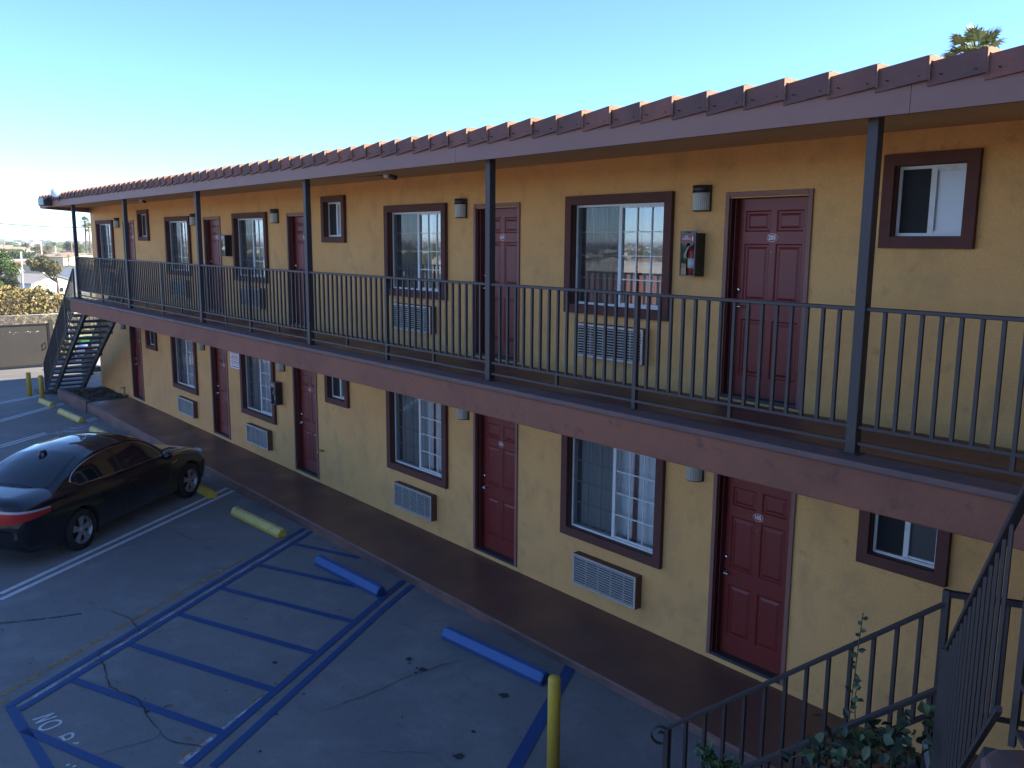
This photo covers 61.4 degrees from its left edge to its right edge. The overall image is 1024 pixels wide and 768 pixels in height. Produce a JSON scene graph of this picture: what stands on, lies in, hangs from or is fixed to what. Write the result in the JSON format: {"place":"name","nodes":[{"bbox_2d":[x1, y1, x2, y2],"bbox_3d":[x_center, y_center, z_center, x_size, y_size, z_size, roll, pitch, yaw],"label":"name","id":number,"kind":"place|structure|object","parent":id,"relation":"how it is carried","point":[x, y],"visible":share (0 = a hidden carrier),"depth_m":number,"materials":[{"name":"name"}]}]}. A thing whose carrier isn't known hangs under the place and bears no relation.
{"place":"outdoors","nodes":[
{"label":"outdoors","id":0,"kind":"place"},
{"bbox_2d":[0,273,75,298],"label":"house","id":1,"kind":"structure","parent":0,"point":[31,280],"depth_m":194.40,"materials":[{"name":"white ceramic"}]},
{"bbox_2d":[0,223,90,227],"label":"power line","id":2,"kind":"object","parent":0,"point":[43,226],"visible":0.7,"depth_m":48.34,"materials":[{"name":"grey metal"}]},
{"bbox_2d":[1,240,95,324],"bbox_3d":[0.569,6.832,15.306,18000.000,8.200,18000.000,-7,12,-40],"label":"terrain","id":3,"kind":"structure","parent":0,"point":[86,294],"depth_m":211.25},
{"bbox_2d":[0,273,19,319],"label":"tree","id":4,"kind":"object","parent":3,"relation":"on","point":[8,280],"visible":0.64,"depth_m":95.84,"materials":[{"name":"green plant"}]},
{"bbox_2d":[0,248,20,316],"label":"tree","id":5,"kind":"object","parent":3,"relation":"on","point":[8,265],"visible":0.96,"depth_m":102.40,"materials":[{"name":"green plant"}]},
{"bbox_2d":[1,259,25,262],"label":"long building","id":6,"kind":"structure","parent":3,"relation":"on","point":[18,260],"depth_m":271.87,"materials":[{"name":"beige"}]},
{"bbox_2d":[0,247,38,255],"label":"cream building","id":7,"kind":"structure","parent":3,"relation":"on","point":[19,248],"depth_m":347.08,"materials":[{"name":"beige"}]},
{"bbox_2d":[5,248,36,258],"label":"tree","id":8,"kind":"object","parent":3,"relation":"on","point":[15,254],"visible":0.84,"depth_m":291.79,"materials":[{"name":"green plant"}]},
{"bbox_2d":[20,252,24,306],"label":"utility pole","id":9,"kind":"object","parent":3,"relation":"on","point":[22,277],"visible":0.65,"depth_m":155.49,"materials":[{"name":"beige"}]},
{"bbox_2d":[21,242,30,249],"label":"tree","id":10,"kind":"object","parent":3,"relation":"on","point":[25,245],"visible":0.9,"depth_m":370.69,"materials":[{"name":"green plant"}]},
{"bbox_2d":[23,262,44,273],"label":"house","id":11,"kind":"structure","parent":3,"relation":"on","point":[26,268],"depth_m":261.32,"materials":[{"name":"beige"}]},
{"bbox_2d":[30,244,45,253],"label":"tree","id":12,"kind":"object","parent":3,"relation":"on","point":[36,247],"visible":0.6,"depth_m":346.17,"materials":[{"name":"green plant"}]},
{"bbox_2d":[24,254,68,301],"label":"tree","id":13,"kind":"object","parent":3,"relation":"on","point":[50,267],"visible":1,"depth_m":182.95,"materials":[{"name":"green plant"}]},
{"bbox_2d":[0,239,92,258],"bbox_3d":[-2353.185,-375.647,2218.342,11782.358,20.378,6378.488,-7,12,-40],"label":"distant city","id":14,"kind":"object","parent":3,"relation":"on","point":[18,243],"visible":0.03,"depth_m":1027.97},
{"bbox_2d":[0,313,95,341],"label":"chain link fence","id":15,"kind":"object","parent":3,"relation":"on","point":[38,320],"visible":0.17,"depth_m":35.43,"materials":[{"name":"silver metal"}]},
{"bbox_2d":[0,284,96,359],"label":"hedge","id":16,"kind":"object","parent":3,"relation":"on","point":[39,301],"visible":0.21,"depth_m":39.02,"materials":[{"name":"green plant"}]},
{"bbox_2d":[43,241,54,252],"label":"tree","id":17,"kind":"object","parent":3,"relation":"on","point":[48,246],"visible":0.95,"depth_m":453.36,"materials":[{"name":"green plant"}]},
{"bbox_2d":[34,253,92,266],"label":"house","id":18,"kind":"structure","parent":3,"relation":"on","point":[62,260],"depth_m":262.32,"materials":[{"name":"beige"}]},
{"bbox_2d":[61,241,73,251],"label":"tree","id":19,"kind":"object","parent":3,"relation":"on","point":[67,246],"visible":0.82,"depth_m":378.66,"materials":[{"name":"green plant"}]},
{"bbox_2d":[42,308,96,357],"bbox_3d":[-17.558,-1.831,43.232,10.500,4.350,0.300,-7,12,-40],"label":"bush","id":20,"kind":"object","parent":3,"relation":"on","point":[54,314],"depth_m":39.74,"materials":[{"name":"green plant"}]},
{"bbox_2d":[79,215,89,252],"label":"palm tree","id":21,"kind":"object","parent":3,"relation":"on","point":[84,218],"visible":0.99,"depth_m":291.88,"materials":[{"name":"green plant"}]},
{"bbox_2d":[83,221,91,253],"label":"palm tree","id":22,"kind":"object","parent":3,"relation":"on","point":[88,229],"visible":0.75,"depth_m":292.38,"materials":[{"name":"green plant"}]},
{"bbox_2d":[940,23,1006,57],"bbox_3d":[12.260,-4.205,23.678,2.118,11.013,1.848,-7,12,-40],"label":"palm tree","id":23,"kind":"object","parent":3,"relation":"on","point":[973,35],"visible":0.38,"depth_m":22.67,"materials":[{"name":"green plant"}]},
{"bbox_2d":[4,249,92,250],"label":"power line","id":24,"kind":"object","parent":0,"point":[42,250],"visible":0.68,"depth_m":47.66,"materials":[{"name":"grey metal"}]},
{"bbox_2d":[58,265,94,292],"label":"house","id":25,"kind":"structure","parent":0,"point":[67,269],"depth_m":216.70,"materials":[{"name":"white ceramic"}]},
{"bbox_2d":[0,360,757,767],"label":"parking lot","id":26,"kind":"structure","parent":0,"point":[194,630],"depth_m":9.66,"materials":[{"name":"grey asphalt"}]},
{"bbox_2d":[26,372,32,396],"bbox_3d":[-15.266,0.025,27.277,0.140,0.794,0.140,-7,12,-40],"label":"bollard","id":27,"kind":"object","parent":26,"relation":"on","point":[29,384],"visible":1,"depth_m":27.23,"materials":[{"name":"yellow paint"}]},
{"bbox_2d":[38,375,44,398],"bbox_3d":[-14.530,0.124,26.644,0.140,0.794,0.140,-7,10,-40],"label":"bollard","id":28,"kind":"object","parent":26,"relation":"on","point":[41,386],"visible":0.85,"depth_m":26.59,"materials":[{"name":"yellow paint"}]},
{"bbox_2d":[38,398,54,406],"bbox_3d":[-13.937,0.550,25.824,0.171,0.136,1.122,-8,12,-43],"label":"wheel stop","id":29,"kind":"object","parent":26,"relation":"on","point":[45,402],"visible":1,"depth_m":25.63,"materials":[{"name":"yellow paint"}]},
{"bbox_2d":[48,319,55,365],"bbox_3d":[-17.443,-1.700,34.988,2.320,1.960,0.120,-7,12,-40],"label":"gate post","id":30,"kind":"object","parent":26,"relation":"on","point":[50,321],"visible":0.18,"depth_m":34.14,"materials":[{"name":"metal"}]},
{"bbox_2d":[0,323,49,368],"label":"metal gate","id":31,"kind":"structure","parent":30,"relation":"attached to","point":[23,345],"depth_m":33.59,"materials":[{"name":"metal"}]},
{"bbox_2d":[57,408,84,422],"bbox_3d":[-12.190,0.862,23.833,0.171,0.136,1.889,-8,12,-42],"label":"wheel stop","id":32,"kind":"object","parent":26,"relation":"on","point":[70,415],"visible":1,"depth_m":23.64,"materials":[{"name":"yellow paint"}]},
{"bbox_2d":[34,268,123,393],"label":"staircase","id":33,"kind":"structure","parent":26,"relation":"on","point":[99,336],"depth_m":25.00,"materials":[{"name":"metal"}]},
{"bbox_2d":[72,334,91,341],"bbox_3d":[-17.165,-1.498,35.896,1.740,1.067,1.200,-7,12,-40],"label":"dumpster","id":34,"kind":"object","parent":26,"relation":"on","point":[84,340],"visible":0.02,"depth_m":35.12,"materials":[{"name":"green"}]},
{"bbox_2d":[69,317,94,356],"bbox_3d":[-16.895,-2.074,37.328,4.150,1.750,0.040,-7,12,-40],"label":"metal fence","id":35,"kind":"object","parent":26,"relation":"on","point":[82,330],"visible":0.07,"depth_m":36.18,"materials":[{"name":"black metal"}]},
{"bbox_2d":[74,344,100,366],"bbox_3d":[-14.724,-1.474,34.507,2.207,1.472,4.877,9,13,42],"label":"parked car","id":36,"kind":"object","parent":26,"relation":"on","point":[98,364],"visible":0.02,"depth_m":32.65,"materials":[{"name":"grey paint"}]},
{"bbox_2d":[57,386,128,412],"bbox_3d":[-12.552,0.425,25.883,1.359,0.486,2.740,-7,12,-40],"label":"planter bed","id":37,"kind":"object","parent":26,"relation":"on","point":[79,398],"visible":0.98,"depth_m":25.72,"materials":[{"name":"paint"}]},
{"bbox_2d":[89,426,107,432],"bbox_3d":[-10.148,1.236,21.435,0.172,0.136,1.746,-8,12,-42],"label":"wheel stop","id":38,"kind":"object","parent":26,"relation":"on","point":[93,429],"visible":0.38,"depth_m":21.74,"materials":[{"name":"yellow paint"}]},
{"bbox_2d":[0,432,204,552],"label":"parked car","id":39,"kind":"object","parent":26,"relation":"on","point":[76,492],"visible":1,"depth_m":13.67,"materials":[{"name":"black paint"}]},
{"bbox_2d":[196,484,216,498],"bbox_3d":[-6.196,1.959,16.809,0.172,0.136,1.870,-8,12,-41],"label":"wheel stop","id":40,"kind":"object","parent":26,"relation":"on","point":[206,492],"visible":0.41,"depth_m":16.22,"materials":[{"name":"yellow paint"}]},
{"bbox_2d":[231,507,286,537],"bbox_3d":[-4.292,2.313,14.550,0.171,0.136,1.702,-8,12,-42],"label":"wheel stop","id":41,"kind":"object","parent":26,"relation":"on","point":[268,527],"visible":1,"depth_m":14.40,"materials":[{"name":"yellow paint"}]},
{"bbox_2d":[314,555,385,596],"bbox_3d":[-2.308,2.684,12.175,0.170,0.135,1.648,-8,12,-42],"label":"wheel stop","id":42,"kind":"object","parent":26,"relation":"on","point":[360,581],"visible":1,"depth_m":12.04,"materials":[{"name":"blue paint"}]},
{"bbox_2d":[441,626,549,685],"bbox_3d":[-0.214,3.056,9.793,1.627,0.136,0.172,9,12,44],"label":"wheel stop","id":43,"kind":"object","parent":26,"relation":"on","point":[524,669],"visible":0.95,"depth_m":9.67,"materials":[{"name":"blue paint"}]},
{"bbox_2d":[39,45,1023,754],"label":"motel building","id":44,"kind":"structure","parent":26,"relation":"on","point":[761,553],"depth_m":9.11,"materials":[{"name":"yellow paint"}]},
{"bbox_2d":[38,197,51,205],"bbox_3d":[-12.117,-4.722,22.362,0.200,0.210,0.690,-7,12,-40],"label":"floodlight","id":45,"kind":"object","parent":44,"relation":"attached to","point":[44,201],"visible":1,"depth_m":22.12,"materials":[{"name":"black metal"}]},
{"bbox_2d":[50,187,62,201],"bbox_3d":[-11.303,-4.716,21.438,0.329,0.376,0.173,3,10,13],"label":"satellite dish","id":46,"kind":"object","parent":44,"relation":"attached to","point":[56,191],"visible":0.98,"depth_m":21.40,"materials":[{"name":"white metal"}]},
{"bbox_2d":[76,256,127,304],"bbox_3d":[-9.520,-2.406,20.029,0.048,1.033,4.080,-7,12,-40],"label":"balcony railing","id":47,"kind":"object","parent":44,"relation":"on","point":[84,273],"visible":1,"depth_m":19.93,"materials":[{"name":"paint"}]},
{"bbox_2d":[95,220,115,268],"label":"window","id":48,"kind":"structure","parent":44,"relation":"in","point":[105,236],"depth_m":25.90,"materials":[{"name":"clear plastic"}]},
{"bbox_2d":[113,218,119,227],"bbox_3d":[-11.250,-4.582,24.511,0.124,0.270,0.212,-7,12,-40],"label":"wall lamp","id":49,"kind":"object","parent":44,"relation":"attached to","point":[116,222],"visible":1,"depth_m":24.45,"materials":[{"name":"black ceramic"}]},
{"bbox_2d":[122,220,136,297],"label":"door","id":50,"kind":"structure","parent":44,"relation":"in","point":[130,225],"depth_m":24.16,"materials":[{"name":"paint"}]},
{"bbox_2d":[129,326,144,401],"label":"door","id":51,"kind":"structure","parent":44,"relation":"in","point":[135,336],"depth_m":24.76,"materials":[{"name":"paint"}]},
{"bbox_2d":[136,210,149,240],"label":"window","id":52,"kind":"structure","parent":44,"relation":"in","point":[142,216],"depth_m":23.00,"materials":[{"name":"brown plastic"}]},
{"bbox_2d":[145,330,157,350],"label":"window","id":53,"kind":"structure","parent":44,"relation":"in","point":[151,343],"depth_m":23.43,"materials":[{"name":"brown plastic"}]},
{"bbox_2d":[128,260,199,318],"bbox_3d":[-6.843,-1.872,16.891,0.048,1.033,4.079,-7,12,-40],"label":"balcony railing","id":54,"kind":"object","parent":44,"relation":"on","point":[150,269],"visible":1,"depth_m":16.77,"materials":[{"name":"paint"}]},
{"bbox_2d":[164,216,191,275],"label":"window","id":55,"kind":"structure","parent":44,"relation":"in","point":[177,229],"depth_m":21.22,"materials":[{"name":"clear glass"}]},
{"bbox_2d":[170,279,190,297],"bbox_3d":[-8.114,-2.341,21.093,0.113,0.410,1.070,-7,12,-40],"label":"air conditioner","id":56,"kind":"object","parent":44,"relation":"attached to","point":[180,289],"visible":0.32,"depth_m":20.99,"materials":[{"name":"black"}]},
{"bbox_2d":[170,336,198,394],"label":"window","id":57,"kind":"structure","parent":44,"relation":"in","point":[184,360],"depth_m":21.73,"materials":[{"name":"clear glass"}]},
{"bbox_2d":[177,396,197,417],"bbox_3d":[-8.091,0.570,21.516,0.113,0.410,1.070,-7,12,-40],"label":"air conditioner","id":58,"kind":"object","parent":44,"relation":"attached to","point":[187,406],"visible":1,"depth_m":21.40,"materials":[{"name":"black"}]},
{"bbox_2d":[189,214,195,225],"bbox_3d":[-7.420,-3.817,20.022,0.124,0.270,0.212,-7,12,-40],"label":"wall lamp","id":59,"kind":"object","parent":44,"relation":"attached to","point":[192,219],"visible":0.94,"depth_m":19.96,"materials":[{"name":"black ceramic"}]},
{"bbox_2d":[198,343,204,349],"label":"wall lamp","id":60,"kind":"object","parent":44,"relation":"attached to","point":[201,346],"visible":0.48,"depth_m":20.35,"materials":[{"name":"black ceramic"}]},
{"bbox_2d":[202,216,224,312],"bbox_3d":[-6.688,-2.703,19.491,0.140,2.115,0.990,-7,12,-40],"label":"door","id":61,"kind":"structure","parent":44,"relation":"in","point":[212,229],"depth_m":19.66,"materials":[{"name":"paint"}]},
{"bbox_2d":[209,346,230,439],"bbox_3d":[-6.684,0.164,19.930,0.140,2.115,0.990,-7,12,-40],"label":"door","id":62,"kind":"structure","parent":44,"relation":"in","point":[218,360],"depth_m":20.13,"materials":[{"name":"paint"}]},
{"bbox_2d":[221,234,232,255],"bbox_3d":[-6.156,-2.990,18.593,0.171,0.470,0.205,-7,12,-40],"label":"extinguisher cabinet","id":63,"kind":"object","parent":44,"relation":"attached to","point":[226,245],"visible":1,"depth_m":18.54,"materials":[{"name":"black metal"}]},
{"bbox_2d":[230,351,238,368],"bbox_3d":[-6.118,-0.640,19.036,0.012,0.600,0.500,-7,12,-40],"label":"wall sign","id":64,"kind":"object","parent":44,"relation":"attached to","point":[234,359],"visible":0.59,"depth_m":19.06,"materials":[{"name":"white plastic"}]},
{"bbox_2d":[231,212,268,283],"bbox_3d":[-5.328,-2.827,17.887,0.271,1.410,1.670,-7,12,-40],"label":"window","id":65,"kind":"structure","parent":44,"relation":"in","point":[250,245],"depth_m":18.00,"materials":[{"name":"clear glass"}]},
{"bbox_2d":[200,264,306,338],"bbox_3d":[-4.182,-1.340,13.773,0.048,1.033,4.028,-7,12,-40],"label":"balcony railing","id":66,"kind":"object","parent":44,"relation":"on","point":[249,295],"visible":1,"depth_m":13.62,"materials":[{"name":"paint"}]},
{"bbox_2d":[241,286,265,308],"bbox_3d":[-5.384,-1.796,17.895,0.113,0.410,1.070,-7,12,-40],"label":"air conditioner","id":67,"kind":"object","parent":44,"relation":"attached to","point":[254,297],"visible":0.26,"depth_m":17.70,"materials":[{"name":"black"}]},
{"bbox_2d":[239,354,276,424],"bbox_3d":[-5.295,0.016,18.287,0.272,1.420,1.680,-7,12,-40],"label":"window","id":68,"kind":"structure","parent":44,"relation":"in","point":[257,374],"depth_m":18.45,"materials":[{"name":"white plastic"}]},
{"bbox_2d":[246,423,272,450],"bbox_3d":[-5.374,1.112,18.333,0.113,0.410,1.070,-7,12,-40],"label":"air conditioner","id":69,"kind":"object","parent":44,"relation":"attached to","point":[259,436],"visible":1,"depth_m":18.25,"materials":[{"name":"black"}]},
{"bbox_2d":[270,209,278,222],"bbox_3d":[-4.632,-3.260,16.756,0.124,0.270,0.212,-7,12,-40],"label":"wall lamp","id":70,"kind":"object","parent":44,"relation":"attached to","point":[274,215],"visible":1,"depth_m":16.70,"materials":[{"name":"white glass"}]},
{"bbox_2d":[270,381,282,404],"bbox_3d":[-4.749,0.177,17.391,0.171,0.470,0.205,-7,12,-40],"label":"extinguisher cabinet","id":71,"kind":"object","parent":44,"relation":"attached to","point":[276,393],"visible":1,"depth_m":17.34,"materials":[{"name":"black metal"}]},
{"bbox_2d":[277,363,284,370],"bbox_3d":[-4.628,-0.393,17.195,0.124,0.270,0.212,-7,12,-40],"label":"wall lamp","id":72,"kind":"object","parent":44,"relation":"attached to","point":[280,367],"visible":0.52,"depth_m":17.14,"materials":[{"name":"white glass"}]},
{"bbox_2d":[286,212,306,326],"bbox_3d":[-3.946,-2.155,16.277,0.140,2.115,0.990,-7,12,-40],"label":"door","id":73,"kind":"structure","parent":44,"relation":"in","point":[295,236],"depth_m":16.48,"materials":[{"name":"paint"}]},
{"bbox_2d":[292,367,319,478],"bbox_3d":[-3.948,0.710,16.724,0.140,2.115,0.990,-7,12,-40],"label":"door","id":74,"kind":"structure","parent":44,"relation":"in","point":[305,407],"depth_m":16.90,"materials":[{"name":"paint"}]},
{"bbox_2d":[320,195,346,242],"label":"window","id":75,"kind":"structure","parent":44,"relation":"in","point":[332,208],"depth_m":15.15,"materials":[{"name":"white plastic"}]},
{"bbox_2d":[324,375,349,408],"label":"window","id":76,"kind":"structure","parent":44,"relation":"in","point":[337,391],"depth_m":15.67,"materials":[{"name":"white plastic"}]},
{"bbox_2d":[362,174,397,179],"bbox_3d":[-1.948,-2.835,11.891,1.007,0.086,0.143,7,11,33],"label":"soffit light","id":77,"kind":"object","parent":44,"relation":"attached to","point":[392,177],"visible":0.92,"depth_m":11.67,"materials":[{"name":"white plastic"}]},
{"bbox_2d":[309,271,484,372],"bbox_3d":[-1.546,-0.814,10.685,0.048,1.033,3.999,-7,12,-40],"label":"balcony railing","id":78,"kind":"object","parent":44,"relation":"on","point":[387,344],"visible":0.98,"depth_m":10.49,"materials":[{"name":"paint"}]},
{"bbox_2d":[394,303,435,333],"bbox_3d":[-1.528,-1.026,13.377,0.113,0.410,1.070,-7,12,-40],"label":"air conditioner","id":79,"kind":"object","parent":44,"relation":"attached to","point":[412,317],"visible":0.52,"depth_m":13.32,"materials":[{"name":"black"}]},
{"bbox_2d":[394,481,436,521],"bbox_3d":[-1.563,1.873,13.867,0.113,0.410,1.070,-7,12,-40],"label":"air conditioner","id":80,"kind":"object","parent":44,"relation":"attached to","point":[419,502],"visible":1,"depth_m":13.79,"materials":[{"name":"black"}]},
{"bbox_2d":[383,203,447,299],"bbox_3d":[-1.413,-2.046,13.300,0.272,1.410,1.670,-7,12,-40],"label":"window","id":81,"kind":"structure","parent":44,"relation":"in","point":[416,242],"depth_m":13.36,"materials":[{"name":"white glass"}]},
{"bbox_2d":[386,391,447,488],"bbox_3d":[-1.445,0.784,13.776,0.272,1.420,1.680,-7,12,-40],"label":"window","id":82,"kind":"structure","parent":44,"relation":"in","point":[417,439],"depth_m":13.87,"materials":[{"name":"white glass"}]},
{"bbox_2d":[454,198,466,217],"bbox_3d":[-0.744,-2.483,12.200,0.124,0.270,0.212,-7,12,-40],"label":"wall lamp","id":83,"kind":"object","parent":44,"relation":"attached to","point":[460,204],"visible":1,"depth_m":12.14,"materials":[{"name":"white glass"}]},
{"bbox_2d":[457,409,468,419],"bbox_3d":[-0.740,0.383,12.639,0.124,0.270,0.212,-7,12,-40],"label":"wall lamp","id":84,"kind":"object","parent":44,"relation":"attached to","point":[462,414],"visible":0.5,"depth_m":12.59,"materials":[{"name":"white glass"}]},
{"bbox_2d":[473,413,517,566],"bbox_3d":[-0.202,1.458,12.333,0.140,2.115,0.990,-7,12,-40],"label":"door","id":85,"kind":"structure","parent":44,"relation":"in","point":[495,441],"depth_m":12.47,"materials":[{"name":"paint"}]},
{"bbox_2d":[473,202,519,361],"bbox_3d":[-0.177,-1.403,11.860,0.140,2.115,0.990,-7,12,-40],"label":"door","id":86,"kind":"structure","parent":44,"relation":"in","point":[507,219],"depth_m":11.88,"materials":[{"name":"paint"}]},
{"bbox_2d":[572,551,641,609],"bbox_3d":[1.160,2.417,10.676,0.113,0.410,1.070,-7,12,-40],"label":"air conditioner","id":87,"kind":"object","parent":44,"relation":"attached to","point":[616,583],"visible":1,"depth_m":10.61,"materials":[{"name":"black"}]},
{"bbox_2d":[577,322,645,364],"bbox_3d":[1.176,-0.486,10.208,0.113,0.410,1.070,-7,12,-40],"label":"air conditioner","id":88,"kind":"object","parent":44,"relation":"attached to","point":[620,336],"visible":0.71,"depth_m":10.18,"materials":[{"name":"black"}]},
{"bbox_2d":[560,435,665,568],"bbox_3d":[1.272,1.327,10.592,0.272,1.420,1.680,-7,12,-40],"label":"window","id":89,"kind":"structure","parent":44,"relation":"in","point":[613,492],"depth_m":10.64,"materials":[{"name":"brown plastic"}]},
{"bbox_2d":[563,191,674,320],"bbox_3d":[1.287,-1.507,10.136,0.272,1.410,1.670,-7,12,-40],"label":"window","id":90,"kind":"structure","parent":44,"relation":"in","point":[622,243],"depth_m":10.16,"materials":[{"name":"brown plastic"}]},
{"bbox_2d":[491,283,854,442],"bbox_3d":[1.092,-0.287,7.593,0.048,1.033,4.038,-7,12,-40],"label":"balcony railing","id":91,"kind":"object","parent":44,"relation":"on","point":[635,401],"visible":0.98,"depth_m":7.27,"materials":[{"name":"paint"}]},
{"bbox_2d":[679,231,705,276],"bbox_3d":[1.906,-1.380,9.147,0.171,0.470,0.205,-7,12,-40],"label":"extinguisher cabinet","id":92,"kind":"object","parent":44,"relation":"attached to","point":[692,252],"visible":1,"depth_m":9.11,"materials":[{"name":"black metal"}]},
{"bbox_2d":[686,466,703,481],"bbox_3d":[1.983,0.927,9.448,0.124,0.270,0.212,-7,12,-40],"label":"wall lamp","id":93,"kind":"object","parent":44,"relation":"attached to","point":[694,475],"visible":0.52,"depth_m":9.40,"materials":[{"name":"white glass"}]},
{"bbox_2d":[692,185,711,211],"bbox_3d":[1.966,-1.942,9.024,0.124,0.270,0.212,-7,12,-40],"label":"wall lamp","id":94,"kind":"object","parent":44,"relation":"attached to","point":[702,198],"visible":1,"depth_m":8.97,"materials":[{"name":"white glass"}]},
{"bbox_2d":[706,473,796,685],"bbox_3d":[2.538,2.005,9.124,0.140,2.115,0.990,-7,12,-40],"label":"door","id":95,"kind":"structure","parent":44,"relation":"in","point":[751,577],"depth_m":9.21,"materials":[{"name":"paint"}]},
{"bbox_2d":[719,188,814,409],"bbox_3d":[2.550,-0.858,8.666,0.140,2.115,0.990,-7,12,-40],"label":"door","id":96,"kind":"structure","parent":44,"relation":"in","point":[769,238],"depth_m":8.71,"materials":[{"name":"paint"}]},
{"bbox_2d":[856,510,951,587],"bbox_3d":[3.551,1.306,7.768,0.170,0.810,0.820,-7,12,-40],"label":"window","id":97,"kind":"structure","parent":44,"relation":"in","point":[925,547],"depth_m":7.80,"materials":[{"name":"white wood"}]},
{"bbox_2d":[877,148,983,248],"bbox_3d":[3.557,-1.554,7.319,0.170,0.800,0.800,-7,12,-40],"label":"window","id":98,"kind":"structure","parent":44,"relation":"in","point":[936,204],"depth_m":7.32,"materials":[{"name":"brown plastic"}]},
{"bbox_2d":[857,307,1023,476],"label":"balcony railing","id":99,"kind":"object","parent":44,"relation":"on","point":[1013,454],"visible":1,"depth_m":5.55,"materials":[{"name":"paint"}]},
{"bbox_2d":[547,674,560,767],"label":"bollard","id":100,"kind":"object","parent":26,"relation":"on","point":[553,721],"visible":1,"depth_m":7.58,"materials":[{"name":"yellow paint"}]},
{"bbox_2d":[651,483,1023,767],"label":"staircase","id":101,"kind":"structure","parent":26,"relation":"on","point":[958,695],"depth_m":4.27,"materials":[{"name":"paint"}]},
{"bbox_2d":[980,684,1023,767],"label":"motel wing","id":102,"kind":"structure","parent":26,"relation":"on","point":[1004,759],"depth_m":2.77,"materials":[{"name":"grey concrete"}]},
{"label":"soil bed","id":103,"kind":"structure","parent":26,"relation":"on","visible":0},
{"bbox_2d":[693,613,934,767],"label":"climbing shrub","id":104,"kind":"object","parent":103,"relation":"on","point":[890,739],"visible":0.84,"depth_m":4.79,"materials":[{"name":"green plant"}]},
{"bbox_2d":[922,741,931,767],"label":"wooden stake","id":105,"kind":"object","parent":104,"relation":"attached to","point":[927,755],"visible":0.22,"depth_m":4.59,"materials":[{"name":"grey wood"}]},
{"bbox_2d":[87,397,920,767],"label":"sidewalk","id":106,"kind":"structure","parent":0,"point":[671,681],"depth_m":11.10,"materials":[{"name":"paint"}]},
{"bbox_2d":[0,0,1023,240],"label":"sky","id":107,"kind":"structure","parent":0,"point":[94,93],"materials":[{"name":"blue"}]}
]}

